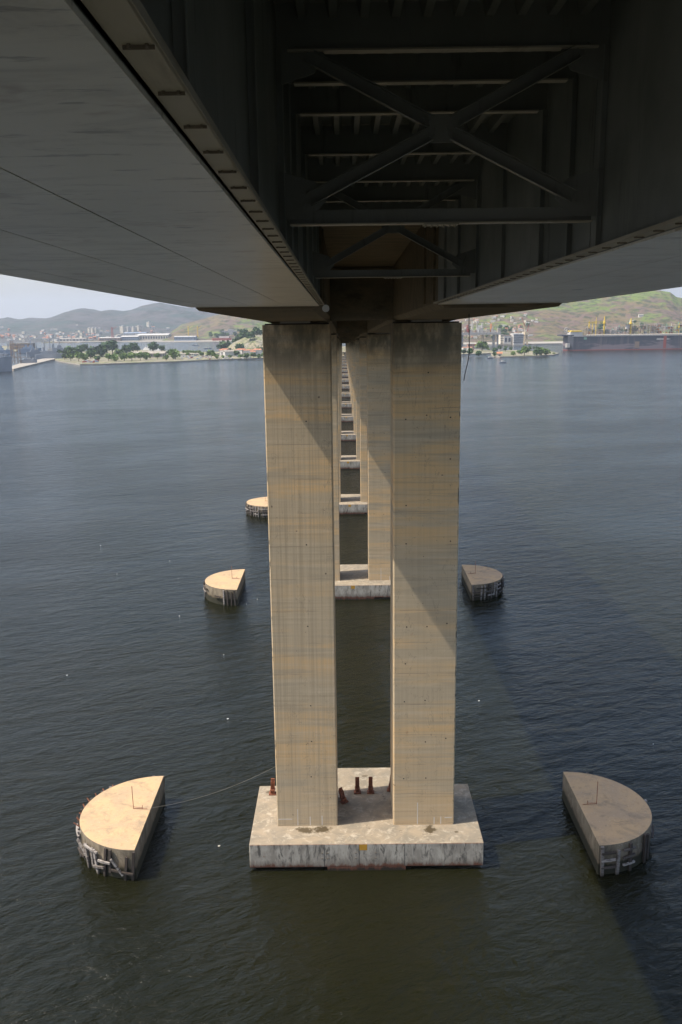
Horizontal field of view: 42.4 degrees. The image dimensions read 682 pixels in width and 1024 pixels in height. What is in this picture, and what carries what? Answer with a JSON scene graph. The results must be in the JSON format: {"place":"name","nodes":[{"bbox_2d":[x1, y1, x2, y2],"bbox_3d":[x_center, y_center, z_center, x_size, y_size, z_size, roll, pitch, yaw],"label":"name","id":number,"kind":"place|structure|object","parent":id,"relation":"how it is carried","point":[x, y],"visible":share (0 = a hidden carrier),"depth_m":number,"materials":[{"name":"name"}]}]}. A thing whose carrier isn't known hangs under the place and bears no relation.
{"place":"outdoors","nodes":[
{"label":"outdoors","id":0,"kind":"place"},
{"bbox_2d":[48,340,231,342],"bbox_3d":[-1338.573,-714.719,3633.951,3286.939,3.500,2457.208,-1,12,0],"label":"shore ground","id":1,"kind":"structure","parent":0,"point":[146,341],"depth_m":2737.16,"materials":[{"name":"beige concrete"}]},
{"bbox_2d":[59,338,87,341],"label":"quay shed","id":2,"kind":"structure","parent":1,"relation":"on","point":[70,339],"depth_m":2852.99,"materials":[{"name":"stone"}]},
{"bbox_2d":[99,337,121,340],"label":"quay shed","id":3,"kind":"structure","parent":1,"relation":"on","point":[110,338],"depth_m":2842.12,"materials":[{"name":"white metal"}]},
{"bbox_2d":[121,336,138,340],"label":"warehouse","id":4,"kind":"structure","parent":1,"relation":"on","point":[129,338],"depth_m":2866.68,"materials":[{"name":"metal"}]},
{"bbox_2d":[123,332,147,334],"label":"warehouse","id":5,"kind":"structure","parent":1,"relation":"on","point":[129,333],"depth_m":3332.50,"materials":[{"name":"white metal"}]},
{"bbox_2d":[137,333,171,339],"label":"warehouse","id":6,"kind":"structure","parent":1,"relation":"on","point":[154,336],"depth_m":2884.81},
{"bbox_2d":[174,336,196,340],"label":"warehouse","id":7,"kind":"structure","parent":1,"relation":"on","point":[185,338],"depth_m":2752.59,"materials":[{"name":"metal"}]},
{"bbox_2d":[135,351,166,357],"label":"warehouse","id":8,"kind":"structure","parent":0,"point":[162,353],"depth_m":1423.87,"materials":[{"name":"stone"}]},
{"bbox_2d":[41,314,271,342],"bbox_3d":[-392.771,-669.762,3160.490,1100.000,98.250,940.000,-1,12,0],"label":"green hill","id":9,"kind":"structure","parent":0,"point":[215,324],"depth_m":2958.16,"materials":[{"name":"green plant"}]},
{"bbox_2d":[222,331,236,335],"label":"hospital block","id":10,"kind":"structure","parent":9,"relation":"on","point":[230,332],"depth_m":2820.61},
{"bbox_2d":[0,303,453,342],"bbox_3d":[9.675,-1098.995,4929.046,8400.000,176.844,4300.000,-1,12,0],"label":"hills","id":11,"kind":"structure","parent":0,"point":[161,317],"depth_m":4108.94,"materials":[{"name":"grey"}]},
{"bbox_2d":[119,325,126,332],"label":"apartment tower","id":12,"kind":"structure","parent":11,"relation":"on","point":[123,329],"depth_m":3479.28,"materials":[{"name":"white concrete"}]},
{"bbox_2d":[146,321,151,326],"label":"apartment tower","id":13,"kind":"structure","parent":11,"relation":"on","point":[148,324],"depth_m":3922.60,"materials":[{"name":"white concrete"}]},
{"bbox_2d":[0,342,681,1023],"bbox_3d":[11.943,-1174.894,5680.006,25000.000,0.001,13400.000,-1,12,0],"label":"water","id":14,"kind":"structure","parent":0,"point":[128,526],"depth_m":129.64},
{"bbox_2d":[0,354,11,371],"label":"moored ship","id":15,"kind":"object","parent":14,"relation":"on","point":[5,364],"visible":0.85,"depth_m":1074.51,"materials":[{"name":"grey paint"}]},
{"bbox_2d":[0,345,12,353],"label":"moored ship","id":16,"kind":"object","parent":14,"relation":"on","point":[3,351],"visible":0.75,"depth_m":1717.98},
{"bbox_2d":[18,338,40,352],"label":"moored ship","id":17,"kind":"object","parent":14,"relation":"on","point":[25,349],"visible":0.67,"depth_m":1766.13},
{"bbox_2d":[22,356,36,362],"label":"moored ship","id":18,"kind":"object","parent":14,"relation":"on","point":[30,360],"visible":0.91,"depth_m":1262.55,"materials":[{"name":"blue paint"}]},
{"bbox_2d":[12,358,54,370],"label":"old jetty","id":19,"kind":"object","parent":14,"relation":"in","point":[24,365],"visible":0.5,"depth_m":1239.95,"materials":[{"name":"concrete"}]},
{"bbox_2d":[10,342,21,363],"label":"lattice tower","id":20,"kind":"structure","parent":19,"relation":"on","point":[11,351],"depth_m":1247.35,"materials":[{"name":"grey metal"}]},
{"bbox_2d":[26,340,41,356],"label":"moored ship","id":21,"kind":"object","parent":14,"relation":"on","point":[32,353],"visible":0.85,"depth_m":1559.83,"materials":[{"name":"grey paint"}]},
{"bbox_2d":[35,339,61,359],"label":"moored ship","id":22,"kind":"object","parent":14,"relation":"on","point":[49,353],"visible":0.91,"depth_m":1425.73,"materials":[{"name":"grey metal"}]},
{"bbox_2d":[45,334,62,353],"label":"moored ship","id":23,"kind":"object","parent":14,"relation":"on","point":[59,346],"visible":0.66,"depth_m":1627.29,"materials":[{"name":"blue paint"}]},
{"bbox_2d":[73,775,164,880],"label":"fender dolphin","id":24,"kind":"object","parent":14,"relation":"in","point":[118,823],"visible":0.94,"depth_m":93.15,"materials":[{"name":"concrete"}]},
{"bbox_2d":[212,336,230,340],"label":"red barge","id":25,"kind":"object","parent":14,"relation":"on","point":[224,338],"visible":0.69,"depth_m":2690.74},
{"bbox_2d":[203,566,245,605],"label":"fender dolphin","id":26,"kind":"object","parent":14,"relation":"in","point":[225,588],"visible":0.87,"depth_m":177.73,"materials":[{"name":"concrete"}]},
{"bbox_2d":[245,497,267,517],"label":"fender dolphin","id":27,"kind":"object","parent":14,"relation":"in","point":[257,507],"visible":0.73,"depth_m":254.66,"materials":[{"name":"concrete"}]},
{"bbox_2d":[55,346,492,364],"bbox_3d":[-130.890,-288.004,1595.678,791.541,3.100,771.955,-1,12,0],"label":"headland","id":28,"kind":"structure","parent":14,"relation":"in","point":[103,360],"depth_m":1340.14,"materials":[{"name":"stone"}]},
{"bbox_2d":[63,346,72,353],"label":"tree","id":29,"kind":"object","parent":28,"relation":"on","point":[67,349],"visible":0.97,"depth_m":1473.64,"materials":[{"name":"green plant"}]},
{"bbox_2d":[66,353,74,360],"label":"tree","id":30,"kind":"object","parent":28,"relation":"on","point":[69,355],"visible":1,"depth_m":1329.36,"materials":[{"name":"green plant"}]},
{"bbox_2d":[71,347,80,354],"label":"tree","id":31,"kind":"object","parent":28,"relation":"on","point":[75,350],"visible":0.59,"depth_m":1528.10,"materials":[{"name":"green plant"}]},
{"bbox_2d":[74,351,83,360],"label":"tree","id":32,"kind":"object","parent":28,"relation":"on","point":[78,355],"visible":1,"depth_m":1310.79,"materials":[{"name":"green plant"}]},
{"bbox_2d":[76,345,85,351],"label":"tree","id":33,"kind":"object","parent":28,"relation":"on","point":[81,348],"visible":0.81,"depth_m":1652.26,"materials":[{"name":"green plant"}]},
{"bbox_2d":[82,353,88,360],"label":"tree","id":34,"kind":"object","parent":28,"relation":"on","point":[85,356],"visible":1,"depth_m":1322.91,"materials":[{"name":"green plant"}]},
{"bbox_2d":[84,350,95,357],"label":"tree","id":35,"kind":"object","parent":28,"relation":"on","point":[92,353],"visible":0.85,"depth_m":1415.50,"materials":[{"name":"green plant"}]},
{"bbox_2d":[85,346,101,355],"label":"tree","id":36,"kind":"object","parent":28,"relation":"on","point":[98,350],"visible":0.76,"depth_m":1461.26,"materials":[{"name":"green plant"}]},
{"bbox_2d":[96,344,107,356],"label":"tree","id":37,"kind":"object","parent":28,"relation":"on","point":[103,349],"visible":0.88,"depth_m":1472.12,"materials":[{"name":"green plant"}]},
{"bbox_2d":[105,353,111,360],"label":"tree","id":38,"kind":"object","parent":28,"relation":"on","point":[108,355],"visible":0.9,"depth_m":1310.96,"materials":[{"name":"green plant"}]},
{"bbox_2d":[101,339,118,353],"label":"tree","id":39,"kind":"object","parent":28,"relation":"on","point":[112,345],"visible":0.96,"depth_m":1560.55,"materials":[{"name":"green plant"}]},
{"bbox_2d":[110,354,118,360],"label":"tree","id":40,"kind":"object","parent":28,"relation":"on","point":[114,357],"visible":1,"depth_m":1291.80,"materials":[{"name":"green plant"}]},
{"bbox_2d":[113,348,123,353],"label":"tree","id":41,"kind":"object","parent":28,"relation":"on","point":[118,351],"visible":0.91,"depth_m":1448.48,"materials":[{"name":"green plant"}]},
{"bbox_2d":[119,352,126,360],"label":"tree","id":42,"kind":"object","parent":28,"relation":"on","point":[123,355],"visible":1,"depth_m":1302.16,"materials":[{"name":"green plant"}]},
{"bbox_2d":[121,344,130,353],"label":"tree","id":43,"kind":"object","parent":28,"relation":"on","point":[126,348],"visible":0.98,"depth_m":1618.79,"materials":[{"name":"green plant"}]},
{"bbox_2d":[126,352,136,358],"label":"tree","id":44,"kind":"object","parent":28,"relation":"on","point":[131,355],"visible":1,"depth_m":1299.71,"materials":[{"name":"green plant"}]},
{"bbox_2d":[128,342,138,351],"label":"tree","id":45,"kind":"object","parent":28,"relation":"on","point":[133,345],"visible":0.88,"depth_m":1659.01,"materials":[{"name":"green plant"}]},
{"bbox_2d":[136,351,143,359],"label":"tree","id":46,"kind":"object","parent":28,"relation":"on","point":[140,354],"visible":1,"depth_m":1309.80,"materials":[{"name":"green plant"}]},
{"bbox_2d":[143,351,150,359],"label":"tree","id":47,"kind":"object","parent":28,"relation":"on","point":[146,355],"visible":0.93,"depth_m":1336.51,"materials":[{"name":"green plant"}]},
{"bbox_2d":[147,341,158,350],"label":"tree","id":48,"kind":"object","parent":28,"relation":"on","point":[153,345],"visible":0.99,"depth_m":1645.05,"materials":[{"name":"green plant"}]},
{"bbox_2d":[158,345,165,350],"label":"tree","id":49,"kind":"object","parent":28,"relation":"on","point":[162,348],"visible":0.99,"depth_m":1688.77,"materials":[{"name":"green plant"}]},
{"bbox_2d":[168,348,180,358],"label":"tree","id":50,"kind":"object","parent":28,"relation":"on","point":[174,353],"visible":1,"depth_m":1334.81,"materials":[{"name":"green plant"}]},
{"bbox_2d":[180,353,198,355],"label":"building","id":51,"kind":"structure","parent":28,"relation":"on","point":[190,354],"depth_m":1487.55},
{"bbox_2d":[205,350,215,355],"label":"tree","id":52,"kind":"object","parent":28,"relation":"on","point":[211,352],"visible":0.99,"depth_m":1368.00,"materials":[{"name":"green plant"}]},
{"bbox_2d":[219,340,230,348],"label":"tree","id":53,"kind":"object","parent":28,"relation":"on","point":[224,344],"visible":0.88,"depth_m":1733.61,"materials":[{"name":"green plant"}]},
{"bbox_2d":[223,350,233,355],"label":"house","id":54,"kind":"structure","parent":28,"relation":"on","point":[227,352],"depth_m":1450.59,"materials":[{"name":"stone"}]},
{"bbox_2d":[235,343,243,348],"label":"tree","id":55,"kind":"object","parent":28,"relation":"on","point":[239,346],"visible":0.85,"depth_m":1629.79,"materials":[{"name":"green plant"}]},
{"bbox_2d":[227,335,262,350],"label":"headland rise","id":56,"kind":"structure","parent":28,"relation":"on","point":[254,342],"depth_m":1663.92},
{"bbox_2d":[238,329,248,337],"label":"tree","id":57,"kind":"object","parent":56,"relation":"on","point":[243,332],"visible":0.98,"depth_m":1714.89,"materials":[{"name":"green plant"}]},
{"bbox_2d":[246,332,255,339],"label":"tree","id":58,"kind":"object","parent":56,"relation":"on","point":[250,335],"visible":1,"depth_m":1663.57,"materials":[{"name":"green plant"}]},
{"bbox_2d":[252,327,259,334],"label":"tree","id":59,"kind":"object","parent":56,"relation":"on","point":[256,330],"visible":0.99,"depth_m":1704.82,"materials":[{"name":"green plant"}]},
{"bbox_2d":[243,349,249,354],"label":"house","id":60,"kind":"structure","parent":28,"relation":"on","point":[246,350],"depth_m":1454.55,"materials":[{"name":"white tile"}]},
{"bbox_2d":[253,349,260,354],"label":"house","id":61,"kind":"structure","parent":28,"relation":"on","point":[258,351],"depth_m":1441.16,"materials":[{"name":"white tile"}]},
{"bbox_2d":[475,341,488,348],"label":"tree","id":62,"kind":"object","parent":28,"relation":"on","point":[481,344],"visible":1,"depth_m":1514.00,"materials":[{"name":"green plant"}]},
{"bbox_2d":[341,343,347,376],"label":"bridge pier","id":63,"kind":"structure","parent":14,"relation":"in","point":[344,374],"depth_m":880.77,"materials":[{"name":"concrete"}]},
{"bbox_2d":[341,344,348,382],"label":"bridge pier","id":64,"kind":"structure","parent":14,"relation":"in","point":[345,380],"depth_m":802.67,"materials":[{"name":"concrete"}]},
{"bbox_2d":[342,348,347,372],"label":"bridge pier","id":65,"kind":"structure","parent":14,"relation":"in","point":[344,370],"depth_m":959.27,"materials":[{"name":"concrete"}]},
{"bbox_2d":[341,342,349,389],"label":"bridge pier","id":66,"kind":"structure","parent":14,"relation":"in","point":[346,387],"depth_m":724.63,"materials":[{"name":"concrete"}]},
{"bbox_2d":[341,342,350,397],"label":"bridge pier","id":67,"kind":"structure","parent":14,"relation":"in","point":[346,394],"depth_m":646.42,"materials":[{"name":"concrete"}]},
{"bbox_2d":[341,341,351,407],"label":"bridge pier","id":68,"kind":"structure","parent":14,"relation":"in","point":[346,404],"depth_m":568.20,"materials":[{"name":"concrete"}]},
{"bbox_2d":[340,341,353,421],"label":"bridge pier","id":69,"kind":"structure","parent":14,"relation":"in","point":[347,417],"depth_m":489.83,"materials":[{"name":"concrete"}]},
{"bbox_2d":[340,340,355,440],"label":"bridge pier","id":70,"kind":"structure","parent":14,"relation":"in","point":[348,435],"depth_m":411.50,"materials":[{"name":"concrete"}]},
{"bbox_2d":[339,339,359,468],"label":"bridge pier","id":71,"kind":"structure","parent":14,"relation":"in","point":[349,461],"depth_m":333.39,"materials":[{"name":"concrete"}]},
{"bbox_2d":[337,337,367,514],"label":"bridge pier","id":72,"kind":"structure","parent":14,"relation":"in","point":[352,504],"depth_m":254.90,"materials":[{"name":"concrete"}]},
{"bbox_2d":[337,333,365,337],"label":"concrete bridge span","id":73,"kind":"object","parent":72,"relation":"on","point":[358,335],"visible":0.15,"depth_m":248.61,"materials":[{"name":"concrete"}]},
{"bbox_2d":[331,333,389,599],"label":"bridge pier","id":74,"kind":"structure","parent":14,"relation":"in","point":[370,580],"depth_m":175.87,"materials":[{"name":"concrete"}]},
{"bbox_2d":[331,320,389,334],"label":"concrete bridge span","id":75,"kind":"object","parent":74,"relation":"on","point":[364,327],"visible":0.22,"depth_m":169.74,"materials":[{"name":"concrete"}]},
{"bbox_2d":[249,320,483,870],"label":"bridge pier","id":76,"kind":"structure","parent":14,"relation":"in","point":[422,813],"depth_m":87.90,"materials":[{"name":"concrete"}]},
{"bbox_2d":[153,766,275,807],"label":"mooring rope","id":77,"kind":"object","parent":76,"relation":"attached to","point":[218,791],"visible":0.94,"depth_m":97.97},
{"bbox_2d":[269,778,275,795],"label":"rusty stub post","id":78,"kind":"object","parent":76,"relation":"on","point":[272,791],"visible":0.96,"depth_m":98.72,"materials":[{"name":"metal"}]},
{"bbox_2d":[338,787,348,804],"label":"rusty stub post","id":79,"kind":"object","parent":76,"relation":"on","point":[342,797],"visible":1,"depth_m":96.77,"materials":[{"name":"metal"}]},
{"bbox_2d":[354,777,360,793],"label":"rusty stub post","id":80,"kind":"object","parent":76,"relation":"on","point":[357,790],"visible":1,"depth_m":98.76,"materials":[{"name":"metal"}]},
{"bbox_2d":[367,777,373,793],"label":"rusty stub post","id":81,"kind":"object","parent":76,"relation":"on","point":[370,790],"visible":1,"depth_m":98.75,"materials":[{"name":"metal"}]},
{"bbox_2d":[196,208,561,328],"bbox_3d":[1.910,-21.037,83.025,29.200,7.981,81.520,-1,12,0],"label":"concrete bridge span","id":82,"kind":"object","parent":76,"relation":"on","point":[384,302],"visible":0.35,"depth_m":62.50,"materials":[{"name":"grey concrete"}]},
{"bbox_2d":[0,0,681,307],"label":"steel bridge span","id":83,"kind":"object","parent":82,"relation":"attached to","point":[521,151],"visible":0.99,"depth_m":15.35,"materials":[{"name":"paint"}]},
{"bbox_2d":[322,296,328,311],"bbox_3d":[-0.751,-10.199,43.124,0.360,0.781,0.110,-1,12,0],"label":"marker lamp","id":84,"kind":"object","parent":83,"relation":"attached to","point":[325,307],"visible":1,"depth_m":43.12,"materials":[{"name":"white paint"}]},
{"bbox_2d":[463,314,469,380],"bbox_3d":[8.461,-11.050,59.068,0.396,4.434,0.141,4,13,21],"label":"hanging cable","id":85,"kind":"object","parent":82,"relation":"hanging from","point":[469,351],"visible":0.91,"depth_m":59.05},
{"bbox_2d":[387,775,390,791],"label":"rusty stub post","id":86,"kind":"object","parent":76,"relation":"on","point":[389,788],"visible":0.51,"depth_m":99.16,"materials":[{"name":"metal"}]},
{"bbox_2d":[461,321,500,346],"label":"drilling platform","id":87,"kind":"structure","parent":14,"relation":"in","point":[482,332],"depth_m":1838.19,"materials":[{"name":"beige paint"}]},
{"bbox_2d":[461,561,503,600],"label":"fender dolphin","id":88,"kind":"object","parent":14,"relation":"in","point":[482,582],"visible":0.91,"depth_m":178.89,"materials":[{"name":"concrete"}]},
{"bbox_2d":[491,350,558,357],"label":"islet","id":89,"kind":"object","parent":14,"relation":"in","point":[506,353],"visible":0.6,"depth_m":1342.56,"materials":[{"name":"stone"}]},
{"bbox_2d":[520,345,531,355],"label":"tree","id":90,"kind":"object","parent":89,"relation":"on","point":[524,349],"visible":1,"depth_m":1309.27,"materials":[{"name":"green plant"}]},
{"bbox_2d":[533,349,539,355],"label":"tree","id":91,"kind":"object","parent":89,"relation":"on","point":[536,352],"visible":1,"depth_m":1305.27,"materials":[{"name":"green plant"}]},
{"bbox_2d":[537,347,545,354],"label":"tree","id":92,"kind":"object","parent":89,"relation":"on","point":[541,349],"visible":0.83,"depth_m":1314.04,"materials":[{"name":"green plant"}]},
{"bbox_2d":[562,772,653,875],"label":"fender dolphin","id":93,"kind":"object","parent":14,"relation":"in","point":[612,820],"visible":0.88,"depth_m":93.08,"materials":[{"name":"concrete"}]},
{"bbox_2d":[557,316,681,349],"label":"storage tanker","id":94,"kind":"object","parent":14,"relation":"on","point":[577,340],"visible":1,"depth_m":1546.85,"materials":[{"name":"paint"}]},
{"bbox_2d":[0,274,681,318],"label":"sky","id":95,"kind":"structure","parent":0,"point":[20,298],"materials":[{"name":"white"}]},
{"bbox_2d":[504,335,511,343],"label":"dock shed","id":96,"kind":"structure","parent":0,"point":[507,339],"depth_m":1911.15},
{"bbox_2d":[463,341,562,344],"bbox_3d":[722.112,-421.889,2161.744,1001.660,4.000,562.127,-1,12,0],"label":"dockyard ground","id":97,"kind":"structure","parent":0,"point":[539,343],"depth_m":1961.85,"materials":[{"name":"beige concrete"}]},
{"bbox_2d":[498,334,503,343],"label":"dock office","id":98,"kind":"structure","parent":97,"relation":"on","point":[501,338],"depth_m":1917.04,"materials":[{"name":"stone"}]},
{"bbox_2d":[510,333,523,344],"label":"dock shed","id":99,"kind":"structure","parent":97,"relation":"on","point":[517,338],"depth_m":1901.12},
{"bbox_2d":[522,318,528,344],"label":"dock crane","id":100,"kind":"object","parent":97,"relation":"on","point":[526,334],"visible":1,"depth_m":1828.87,"materials":[{"name":"beige paint"}]},
{"bbox_2d":[454,290,681,341],"bbox_3d":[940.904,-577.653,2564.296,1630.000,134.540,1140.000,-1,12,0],"label":"rocky green hill","id":101,"kind":"structure","parent":0,"point":[659,307],"depth_m":2381.84,"materials":[{"name":"green plant"}]},
{"bbox_3d":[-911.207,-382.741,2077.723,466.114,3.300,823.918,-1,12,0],"label":"navy yard ground","id":102,"kind":"structure","parent":0,"visible":0},
{"bbox_2d":[9,343,34,349],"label":"brown warehouse","id":103,"kind":"structure","parent":102,"relation":"on","point":[22,345],"depth_m":1985.00,"materials":[{"name":"stone"}]}
]}

